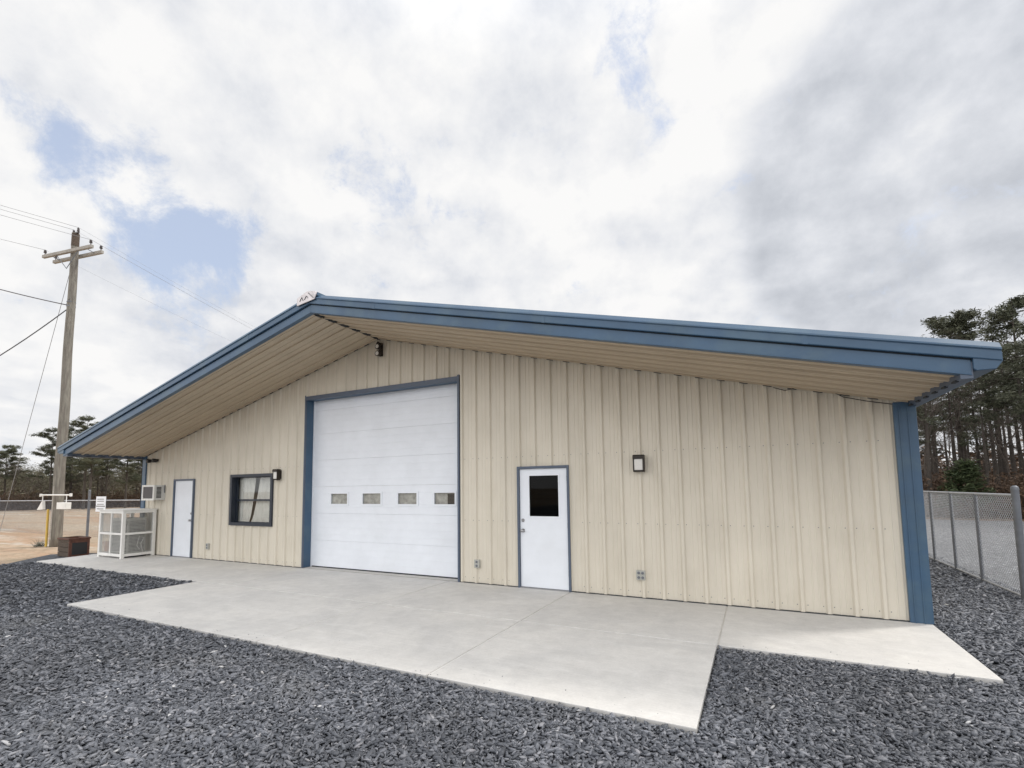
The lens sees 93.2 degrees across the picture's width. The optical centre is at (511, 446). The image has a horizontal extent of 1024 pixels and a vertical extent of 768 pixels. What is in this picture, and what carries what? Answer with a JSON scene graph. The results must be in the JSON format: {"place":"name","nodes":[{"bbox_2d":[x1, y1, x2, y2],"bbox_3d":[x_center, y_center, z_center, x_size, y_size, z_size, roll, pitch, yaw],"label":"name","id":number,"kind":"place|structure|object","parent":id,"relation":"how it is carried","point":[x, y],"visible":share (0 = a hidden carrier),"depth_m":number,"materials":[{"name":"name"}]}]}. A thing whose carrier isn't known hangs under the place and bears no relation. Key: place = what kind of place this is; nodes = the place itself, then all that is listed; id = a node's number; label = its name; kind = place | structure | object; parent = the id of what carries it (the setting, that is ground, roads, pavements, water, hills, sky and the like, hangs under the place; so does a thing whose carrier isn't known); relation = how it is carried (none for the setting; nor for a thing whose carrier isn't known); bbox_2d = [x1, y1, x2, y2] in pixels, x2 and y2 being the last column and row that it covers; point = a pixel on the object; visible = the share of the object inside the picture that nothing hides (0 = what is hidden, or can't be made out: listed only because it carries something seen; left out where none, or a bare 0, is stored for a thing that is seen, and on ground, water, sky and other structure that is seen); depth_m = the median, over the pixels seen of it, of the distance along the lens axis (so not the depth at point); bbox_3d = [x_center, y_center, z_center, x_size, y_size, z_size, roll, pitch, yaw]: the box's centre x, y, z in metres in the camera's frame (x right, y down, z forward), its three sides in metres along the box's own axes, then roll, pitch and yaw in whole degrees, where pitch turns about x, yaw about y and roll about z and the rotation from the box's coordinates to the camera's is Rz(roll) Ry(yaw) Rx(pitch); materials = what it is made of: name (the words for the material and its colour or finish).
{"place":"outdoors","nodes":[
{"label":"outdoors","id":0,"kind":"place"},
{"bbox_2d":[0,467,33,505],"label":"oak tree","id":1,"kind":"object","parent":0,"point":[17,480],"visible":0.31,"depth_m":61.78,"materials":[{"name":"brown plant"}]},
{"bbox_2d":[0,480,35,494],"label":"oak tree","id":2,"kind":"object","parent":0,"point":[17,488],"visible":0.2,"depth_m":68.10,"materials":[{"name":"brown plant"}]},
{"bbox_2d":[0,456,43,498],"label":"oak tree","id":3,"kind":"object","parent":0,"point":[21,473],"visible":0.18,"depth_m":66.01,"materials":[{"name":"brown plant"}]},
{"bbox_2d":[0,461,45,499],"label":"bare tree","id":4,"kind":"object","parent":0,"point":[15,466],"visible":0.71,"depth_m":60.04,"materials":[{"name":"plant"}]},
{"bbox_2d":[16,462,52,496],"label":"oak tree","id":5,"kind":"object","parent":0,"point":[43,482],"visible":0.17,"depth_m":65.87,"materials":[{"name":"brown plant"}]},
{"bbox_2d":[47,457,87,488],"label":"pine tree","id":6,"kind":"object","parent":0,"point":[81,475],"visible":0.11,"depth_m":63.32,"materials":[{"name":"green plant"}]},
{"bbox_2d":[65,469,82,493],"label":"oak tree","id":7,"kind":"object","parent":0,"point":[74,484],"visible":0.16,"depth_m":63.08,"materials":[{"name":"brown plant"}]},
{"bbox_2d":[69,465,97,493],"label":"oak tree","id":8,"kind":"object","parent":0,"point":[96,478],"visible":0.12,"depth_m":65.81,"materials":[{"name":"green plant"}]},
{"bbox_2d":[87,476,122,492],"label":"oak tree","id":9,"kind":"object","parent":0,"point":[111,485],"visible":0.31,"depth_m":72.80,"materials":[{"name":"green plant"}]},
{"bbox_2d":[87,460,130,495],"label":"oak tree","id":10,"kind":"object","parent":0,"point":[118,474],"visible":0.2,"depth_m":67.95,"materials":[{"name":"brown plant"}]},
{"bbox_2d":[100,474,124,493],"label":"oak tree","id":11,"kind":"object","parent":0,"point":[113,485],"visible":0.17,"depth_m":74.80,"materials":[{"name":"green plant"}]},
{"bbox_2d":[101,460,130,495],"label":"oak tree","id":12,"kind":"object","parent":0,"point":[117,479],"visible":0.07,"depth_m":74.40,"materials":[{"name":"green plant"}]},
{"bbox_2d":[109,461,141,492],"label":"oak tree","id":13,"kind":"object","parent":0,"point":[122,474],"visible":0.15,"depth_m":66.73,"materials":[{"name":"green plant"}]},
{"bbox_2d":[0,553,1023,767],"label":"gravel yard","id":14,"kind":"structure","parent":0,"point":[48,557],"depth_m":4.27,"materials":[{"name":"gravel"}]},
{"bbox_2d":[37,554,1003,733],"bbox_3d":[-4.186,2.576,8.457,19.011,0.107,3.987,-3,-5,27],"label":"concrete apron","id":15,"kind":"object","parent":14,"relation":"on","point":[642,660],"visible":0.78,"depth_m":5.88,"materials":[{"name":"white"}]},
{"bbox_2d":[57,536,90,556],"bbox_3d":[-12.672,2.877,13.992,0.695,0.530,0.520,-3,-5,27],"label":"wooden crate","id":16,"kind":"object","parent":15,"relation":"on","point":[71,546],"visible":0.98,"depth_m":13.82,"materials":[{"name":"brown wood"}]},
{"bbox_2d":[97,508,157,558],"bbox_3d":[-10.734,2.390,13.496,1.270,1.295,0.850,-3,-5,27],"label":"cage","id":17,"kind":"object","parent":15,"relation":"on","point":[101,551],"visible":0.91,"depth_m":13.23,"materials":[{"name":"white paint"}]},
{"bbox_2d":[112,517,145,557],"bbox_3d":[-10.665,2.511,13.480,0.875,1.050,0.480,-3,-5,27],"label":"condenser unit","id":18,"kind":"object","parent":15,"relation":"on","point":[136,540],"visible":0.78,"depth_m":13.31,"materials":[{"name":"white metal"}]},
{"bbox_2d":[57,291,1002,624],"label":"metal building","id":19,"kind":"structure","parent":14,"relation":"on","point":[435,441],"depth_m":8.13,"materials":[{"name":"metal"}]},
{"bbox_2d":[146,459,158,462],"bbox_3d":[-10.274,0.404,13.842,0.396,0.116,0.180,-3,-5,27],"label":"security camera","id":20,"kind":"object","parent":19,"relation":"attached to","point":[152,460],"visible":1,"depth_m":13.80,"materials":[{"name":"brown metal"}]},
{"bbox_2d":[141,485,165,499],"bbox_3d":[-10.055,1.290,13.606,0.646,0.431,0.320,-3,-5,27],"label":"air conditioner","id":21,"kind":"object","parent":19,"relation":"attached to","point":[153,492],"visible":1,"depth_m":13.48,"materials":[{"name":"white paint"}]},
{"bbox_2d":[171,481,192,557],"bbox_3d":[-8.926,1.956,13.125,0.858,2.053,0.148,-3,-5,27],"label":"door","id":22,"kind":"structure","parent":19,"relation":"in","point":[183,490],"depth_m":13.13,"materials":[{"name":"white paint"}]},
{"bbox_2d":[228,473,273,526],"bbox_3d":[-6.387,1.315,11.999,1.600,1.270,0.242,-3,-5,27],"label":"window","id":23,"kind":"structure","parent":19,"relation":"in","point":[263,513],"depth_m":12.16,"materials":[{"name":"grey"}]},
{"bbox_2d":[272,469,281,479],"bbox_3d":[-5.570,0.662,11.468,0.162,0.256,0.145,-3,-5,27],"label":"wall light","id":24,"kind":"object","parent":19,"relation":"attached to","point":[276,474],"visible":1,"depth_m":11.42,"materials":[{"name":"brown metal"}]},
{"bbox_2d":[375,342,382,356],"bbox_3d":[-2.813,-2.069,10.279,0.124,0.328,0.169,-3,-5,27],"label":"flood light","id":25,"kind":"object","parent":19,"relation":"attached to","point":[379,346],"visible":1,"depth_m":10.22,"materials":[{"name":"brown metal"}]},
{"bbox_2d":[305,384,457,581],"bbox_3d":[-2.828,0.728,10.306,4.210,3.860,0.260,-3,-5,27],"label":"garage door","id":26,"kind":"structure","parent":19,"relation":"in","point":[405,441],"depth_m":10.30,"materials":[{"name":"white paint"}]},
{"bbox_2d":[474,559,479,567],"bbox_3d":[-0.642,2.155,8.911,0.110,0.150,0.061,-3,-5,27],"label":"outlet box","id":27,"kind":"object","parent":19,"relation":"attached to","point":[477,563],"visible":1,"depth_m":8.89,"materials":[{"name":"metal"}]},
{"bbox_2d":[520,468,568,591],"bbox_3d":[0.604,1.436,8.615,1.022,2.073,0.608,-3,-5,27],"label":"door","id":28,"kind":"structure","parent":19,"relation":"in","point":[543,492],"depth_m":8.39,"materials":[{"name":"white paint"}]},
{"bbox_2d":[632,454,644,471],"bbox_3d":[2.014,0.264,7.673,0.170,0.270,0.145,-3,-5,27],"label":"wall light","id":29,"kind":"object","parent":19,"relation":"attached to","point":[638,463],"visible":1,"depth_m":7.62,"materials":[{"name":"brown metal"}]},
{"bbox_2d":[636,570,645,579],"bbox_3d":[2.020,2.012,7.579,0.140,0.150,0.061,-3,-5,27],"label":"outlet box","id":30,"kind":"object","parent":19,"relation":"attached to","point":[640,574],"visible":1,"depth_m":7.56,"materials":[{"name":"metal"}]},
{"bbox_2d":[835,393,890,403],"bbox_3d":[4.633,-0.648,6.409,0.645,0.235,0.042,-3,-5,27],"label":"cable","id":31,"kind":"object","parent":19,"relation":"attached to","point":[863,400],"visible":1,"depth_m":6.38,"materials":[{"name":"black plastic"}]},
{"bbox_2d":[923,485,1023,599],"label":"chain link fence","id":32,"kind":"object","parent":14,"relation":"on","point":[1014,495],"visible":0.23,"depth_m":8.60,"materials":[{"name":"metal"}]},
{"bbox_2d":[0,506,1023,581],"bbox_3d":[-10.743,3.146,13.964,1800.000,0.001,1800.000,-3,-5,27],"label":"ground","id":33,"kind":"structure","parent":0,"point":[16,546],"depth_m":21.98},
{"bbox_2d":[0,444,30,497],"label":"pine tree","id":34,"kind":"object","parent":33,"relation":"on","point":[10,451],"visible":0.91,"depth_m":61.02,"materials":[{"name":"green plant"}]},
{"bbox_2d":[16,473,46,509],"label":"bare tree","id":35,"kind":"object","parent":33,"relation":"on","point":[24,488],"visible":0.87,"depth_m":56.70,"materials":[{"name":"plant"}]},
{"bbox_2d":[14,468,52,496],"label":"oak tree","id":36,"kind":"object","parent":33,"relation":"on","point":[37,479],"visible":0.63,"depth_m":60.13,"materials":[{"name":"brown plant"}]},
{"bbox_2d":[32,538,44,546],"bbox_3d":[-16.268,3.268,16.644,0.903,0.315,0.721,-3,-5,27],"label":"weed","id":37,"kind":"object","parent":33,"relation":"on","point":[38,544],"visible":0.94,"depth_m":16.62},
{"bbox_2d":[45,509,49,546],"bbox_3d":[-15.950,2.784,16.597,0.087,1.266,0.070,-3,-5,27],"label":"guy guard","id":38,"kind":"object","parent":33,"relation":"on","point":[47,526],"visible":1,"depth_m":16.58,"materials":[{"name":"yellow plastic"}]},
{"bbox_2d":[24,426,79,508],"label":"pine tree","id":39,"kind":"object","parent":33,"relation":"on","point":[49,471],"visible":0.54,"depth_m":56.19,"materials":[{"name":"green plant"}]},
{"bbox_2d":[0,490,139,537],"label":"chain link fence","id":40,"kind":"object","parent":33,"relation":"on","point":[88,515],"visible":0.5,"depth_m":20.38,"materials":[{"name":"metal"}]},
{"bbox_2d":[95,496,105,511],"bbox_3d":[-16.256,2.268,19.122,0.730,0.600,0.019,-3,-5,27],"label":"fence sign","id":41,"kind":"object","parent":40,"relation":"attached to","point":[100,502],"visible":0.93,"depth_m":19.12,"materials":[{"name":"metal"}]},
{"bbox_2d":[0,486,140,510],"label":"underbrush","id":42,"kind":"object","parent":33,"relation":"on","point":[109,497],"visible":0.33,"depth_m":58.50,"materials":[{"name":"plant"}]},
{"bbox_2d":[0,468,140,502],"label":"woods","id":43,"kind":"object","parent":33,"relation":"on","point":[75,490],"visible":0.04,"depth_m":76.41,"materials":[{"name":"brown plant"}]},
{"bbox_2d":[47,474,93,496],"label":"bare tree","id":44,"kind":"object","parent":33,"relation":"on","point":[75,484],"visible":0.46,"depth_m":59.88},
{"bbox_2d":[44,426,97,496],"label":"pine tree","id":45,"kind":"object","parent":33,"relation":"on","point":[75,432],"visible":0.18,"depth_m":60.70,"materials":[{"name":"green plant"}]},
{"bbox_2d":[42,227,103,546],"bbox_3d":[-15.888,-2.193,17.138,2.541,11.478,0.450,-2,-5,17],"label":"utility pole","id":46,"kind":"object","parent":33,"relation":"on","point":[56,523],"visible":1,"depth_m":17.03,"materials":[{"name":"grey wood"}]},
{"bbox_2d":[0,310,65,355],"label":"service cable","id":47,"kind":"object","parent":46,"relation":"attached to","point":[33,333],"visible":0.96,"depth_m":17.20,"materials":[{"name":"grey metal"}]},
{"bbox_2d":[0,289,65,304],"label":"service cable","id":48,"kind":"object","parent":46,"relation":"attached to","point":[32,297],"visible":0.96,"depth_m":17.42,"materials":[{"name":"grey metal"}]},
{"bbox_2d":[0,276,68,529],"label":"guy wire","id":49,"kind":"object","parent":46,"relation":"attached to","point":[35,400],"visible":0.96,"depth_m":18.57,"materials":[{"name":"silver metal"}]},
{"bbox_2d":[1,205,75,226],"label":"power line","id":50,"kind":"object","parent":46,"relation":"attached to","point":[39,216],"visible":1,"depth_m":16.57,"materials":[{"name":"silver metal"}]},
{"bbox_2d":[2,215,89,239],"bbox_3d":[-24.915,-8.345,-0.989,0.012,1.366,41.406,-3,-6,29],"label":"power line","id":51,"kind":"object","parent":46,"relation":"attached to","point":[45,227],"visible":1,"depth_m":16.02,"materials":[{"name":"silver metal"}]},
{"bbox_2d":[37,493,71,509],"bbox_3d":[-15.400,1.856,16.280,2.300,0.555,0.160,-3,-5,27],"label":"pipe rack","id":52,"kind":"object","parent":46,"relation":"attached to","point":[64,505],"visible":1,"depth_m":15.98,"materials":[{"name":"metal"}]},
{"bbox_2d":[66,431,105,509],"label":"pine tree","id":53,"kind":"object","parent":33,"relation":"on","point":[85,462],"visible":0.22,"depth_m":52.32,"materials":[{"name":"green plant"}]},
{"bbox_2d":[66,415,114,508],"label":"pine tree","id":54,"kind":"object","parent":33,"relation":"on","point":[75,423],"visible":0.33,"depth_m":55.38,"materials":[{"name":"green plant"}]},
{"bbox_2d":[86,459,115,493],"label":"pine tree","id":55,"kind":"object","parent":33,"relation":"on","point":[98,478],"visible":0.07,"depth_m":68.11,"materials":[{"name":"green plant"}]},
{"bbox_2d":[82,459,123,494],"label":"bare tree","id":56,"kind":"object","parent":33,"relation":"on","point":[101,481],"visible":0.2,"depth_m":64.98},
{"bbox_2d":[82,468,125,495],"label":"bare tree","id":57,"kind":"object","parent":33,"relation":"on","point":[103,487],"visible":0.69,"depth_m":62.28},
{"bbox_2d":[93,458,122,506],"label":"pine tree","id":58,"kind":"object","parent":33,"relation":"on","point":[106,468],"visible":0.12,"depth_m":60.37,"materials":[{"name":"green plant"}]},
{"bbox_2d":[103,458,141,507],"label":"pine tree","id":59,"kind":"object","parent":33,"relation":"on","point":[127,468],"visible":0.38,"depth_m":58.30,"materials":[{"name":"green plant"}]},
{"bbox_2d":[116,470,141,489],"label":"oak tree","id":60,"kind":"object","parent":33,"relation":"on","point":[134,483],"visible":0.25,"depth_m":66.64,"materials":[{"name":"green plant"}]},
{"bbox_2d":[123,463,141,505],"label":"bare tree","id":61,"kind":"object","parent":33,"relation":"on","point":[139,475],"visible":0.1,"depth_m":62.34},
{"bbox_2d":[131,460,141,479],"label":"pine tree","id":62,"kind":"object","parent":33,"relation":"on","point":[138,465],"visible":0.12,"depth_m":64.40,"materials":[{"name":"green plant"}]},
{"bbox_2d":[0,645,1023,767],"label":"gravel stones","id":63,"kind":"object","parent":33,"relation":"on","point":[938,711],"visible":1,"depth_m":3.62,"materials":[{"name":"gravel"}]},
{"bbox_2d":[0,591,1023,705],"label":"gravel stones","id":64,"kind":"object","parent":33,"relation":"on","point":[27,641],"visible":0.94,"depth_m":5.51,"materials":[{"name":"gravel"}]},
{"bbox_2d":[0,554,1023,614],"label":"gravel stones","id":65,"kind":"object","parent":33,"relation":"on","point":[49,576],"visible":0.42,"depth_m":9.17,"materials":[{"name":"gravel"}]},
{"bbox_2d":[0,0,1023,477],"label":"sky","id":66,"kind":"structure","parent":0,"point":[857,166],"materials":[{"name":"white"}]},
{"bbox_2d":[925,513,1023,520],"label":"forest floor","id":67,"kind":"structure","parent":0,"point":[974,519],"depth_m":23.38,"materials":[{"name":"brown plant"}]},
{"bbox_2d":[919,406,942,477],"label":"pine tree","id":68,"kind":"object","parent":67,"relation":"on","point":[932,466],"visible":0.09,"depth_m":44.38,"materials":[{"name":"green plant"}]},
{"bbox_2d":[916,397,946,514],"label":"pine tree","id":69,"kind":"object","parent":67,"relation":"on","point":[927,442],"visible":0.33,"depth_m":25.44,"materials":[{"name":"green plant"}]},
{"bbox_2d":[917,397,947,478],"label":"pine tree","id":70,"kind":"object","parent":67,"relation":"on","point":[934,462],"visible":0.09,"depth_m":35.94,"materials":[{"name":"green plant"}]},
{"bbox_2d":[919,395,946,472],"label":"pine tree","id":71,"kind":"object","parent":67,"relation":"on","point":[932,425],"visible":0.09,"depth_m":31.54,"materials":[{"name":"green plant"}]},
{"bbox_2d":[923,397,948,471],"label":"pine tree","id":72,"kind":"object","parent":67,"relation":"on","point":[935,435],"visible":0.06,"depth_m":41.69,"materials":[{"name":"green plant"}]},
{"bbox_2d":[920,399,954,473],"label":"pine tree","id":73,"kind":"object","parent":67,"relation":"on","point":[944,453],"visible":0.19,"depth_m":38.55,"materials":[{"name":"green plant"}]},
{"bbox_2d":[917,400,977,453],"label":"bare tree","id":74,"kind":"object","parent":67,"relation":"on","point":[942,431],"visible":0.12,"depth_m":28.05,"materials":[{"name":"plant"}]},
{"bbox_2d":[926,387,974,513],"bbox_3d":[24.877,-0.625,27.451,2.597,8.857,3.360,-5,-7,42],"label":"pine tree","id":75,"kind":"object","parent":67,"relation":"on","point":[951,433],"visible":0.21,"depth_m":27.43,"materials":[{"name":"green plant"}]},
{"bbox_2d":[920,308,985,461],"bbox_3d":[29.229,-2.422,31.805,5.278,13.067,3.976,4,-7,-42],"label":"pine tree","id":76,"kind":"object","parent":67,"relation":"on","point":[956,325],"visible":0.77,"depth_m":31.25,"materials":[{"name":"green plant"}]},
{"bbox_2d":[934,390,978,458],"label":"pine tree","id":77,"kind":"object","parent":67,"relation":"on","point":[962,437],"visible":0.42,"depth_m":31.04,"materials":[{"name":"green plant"}]},
{"bbox_2d":[946,390,979,460],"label":"pine tree","id":78,"kind":"object","parent":67,"relation":"on","point":[964,409],"visible":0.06,"depth_m":35.33,"materials":[{"name":"green plant"}]},
{"bbox_2d":[917,361,1014,509],"bbox_3d":[22.684,-1.136,26.559,8.408,9.774,5.241,0,-5,-5],"label":"bare tree","id":79,"kind":"object","parent":67,"relation":"on","point":[934,408],"visible":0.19,"depth_m":26.12,"materials":[{"name":"plant"}]},
{"bbox_2d":[932,458,1000,517],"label":"young pine","id":80,"kind":"object","parent":67,"relation":"on","point":[968,469],"visible":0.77,"depth_m":23.90,"materials":[{"name":"green plant"}]},
{"bbox_2d":[917,375,1021,483],"bbox_3d":[23.248,-0.290,25.188,5.343,7.837,7.000,-2,-5,9],"label":"bare tree","id":81,"kind":"object","parent":67,"relation":"on","point":[949,443],"visible":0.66,"depth_m":25.47,"materials":[{"name":"plant"}]},
{"bbox_2d":[940,382,998,489],"bbox_3d":[30.003,-0.219,31.536,3.264,8.610,2.346,-5,-7,42],"label":"pine tree","id":82,"kind":"object","parent":67,"relation":"on","point":[978,452],"visible":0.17,"depth_m":31.31,"materials":[{"name":"green plant"}]},
{"bbox_2d":[916,307,1023,484],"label":"bare tree","id":83,"kind":"object","parent":67,"relation":"on","point":[1005,459],"visible":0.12,"depth_m":28.26,"materials":[{"name":"plant"}]},
{"bbox_2d":[961,390,980,457],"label":"pine tree","id":84,"kind":"object","parent":67,"relation":"on","point":[967,447],"visible":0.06,"depth_m":39.93,"materials":[{"name":"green plant"}]},
{"bbox_2d":[920,439,1023,480],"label":"woods","id":85,"kind":"object","parent":67,"relation":"on","point":[972,455],"visible":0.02,"depth_m":48.91,"materials":[{"name":"plant"}]},
{"bbox_2d":[922,467,1023,518],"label":"underbrush","id":86,"kind":"object","parent":67,"relation":"on","point":[1004,487],"visible":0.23,"depth_m":24.05,"materials":[{"name":"plant"}]},
{"bbox_2d":[948,398,1000,462],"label":"pine tree","id":87,"kind":"object","parent":67,"relation":"on","point":[972,422],"visible":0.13,"depth_m":35.20,"materials":[{"name":"green plant"}]},
{"bbox_2d":[932,405,1022,471],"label":"bare tree","id":88,"kind":"object","parent":67,"relation":"on","point":[973,448],"visible":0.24,"depth_m":31.81,"materials":[{"name":"plant"}]},
{"bbox_2d":[933,371,1023,458],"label":"bare tree","id":89,"kind":"object","parent":67,"relation":"on","point":[1003,429],"visible":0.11,"depth_m":32.52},
{"bbox_2d":[964,394,1004,480],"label":"pine tree","id":90,"kind":"object","parent":67,"relation":"on","point":[989,464],"visible":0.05,"depth_m":42.09,"materials":[{"name":"green plant"}]},
{"bbox_2d":[955,374,1022,516],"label":"pine tree","id":91,"kind":"object","parent":67,"relation":"on","point":[988,393],"visible":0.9,"depth_m":25.31,"materials":[{"name":"green plant"}]},
{"bbox_2d":[961,357,1018,484],"bbox_3d":[29.990,-0.829,30.188,3.434,9.600,2.913,-4,-6,33],"label":"pine tree","id":92,"kind":"object","parent":67,"relation":"on","point":[999,459],"visible":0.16,"depth_m":30.12,"materials":[{"name":"green plant"}]},
{"bbox_2d":[961,371,1020,513],"bbox_3d":[25.658,-0.725,25.847,2.200,8.763,2.302,1,-5,-15],"label":"pine tree","id":93,"kind":"object","parent":67,"relation":"on","point":[993,450],"visible":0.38,"depth_m":25.79,"materials":[{"name":"green plant"}]},
{"bbox_2d":[972,370,1012,481],"bbox_3d":[34.805,-1.024,34.404,2.750,10.582,2.632,2,-6,-32],"label":"pine tree","id":94,"kind":"object","parent":67,"relation":"on","point":[1004,466],"visible":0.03,"depth_m":34.35,"materials":[{"name":"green plant"}]},
{"bbox_2d":[964,295,1023,460],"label":"pine tree","id":95,"kind":"object","parent":67,"relation":"on","point":[1009,313],"visible":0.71,"depth_m":25.26,"materials":[{"name":"green plant"}]},
{"bbox_2d":[976,365,1016,456],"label":"pine tree","id":96,"kind":"object","parent":67,"relation":"on","point":[1004,440],"visible":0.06,"depth_m":37.54,"materials":[{"name":"green plant"}]},
{"bbox_2d":[980,419,1023,466],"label":"bare tree","id":97,"kind":"object","parent":67,"relation":"on","point":[1013,446],"visible":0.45,"depth_m":31.09,"materials":[{"name":"plant"}]},
{"bbox_2d":[990,340,1023,461],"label":"pine tree","id":98,"kind":"object","parent":67,"relation":"on","point":[1018,345],"visible":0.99,"depth_m":23.45,"materials":[{"name":"green plant"}]},
{"bbox_2d":[993,340,1023,483],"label":"pine tree","id":99,"kind":"object","parent":67,"relation":"on","point":[1011,453],"visible":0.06,"depth_m":28.66,"materials":[{"name":"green plant"}]},
{"bbox_2d":[993,356,1023,420],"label":"pine tree","id":100,"kind":"object","parent":67,"relation":"on","point":[1016,418],"visible":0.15,"depth_m":29.16,"materials":[{"name":"green plant"}]},
{"bbox_2d":[995,369,1023,473],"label":"pine tree","id":101,"kind":"object","parent":67,"relation":"on","point":[1022,463],"visible":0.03,"depth_m":40.16,"materials":[{"name":"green plant"}]},
{"bbox_2d":[926,519,1023,588],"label":"gravel lot","id":102,"kind":"structure","parent":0,"point":[987,538],"depth_m":13.34,"materials":[{"name":"gravel"}]}
]}

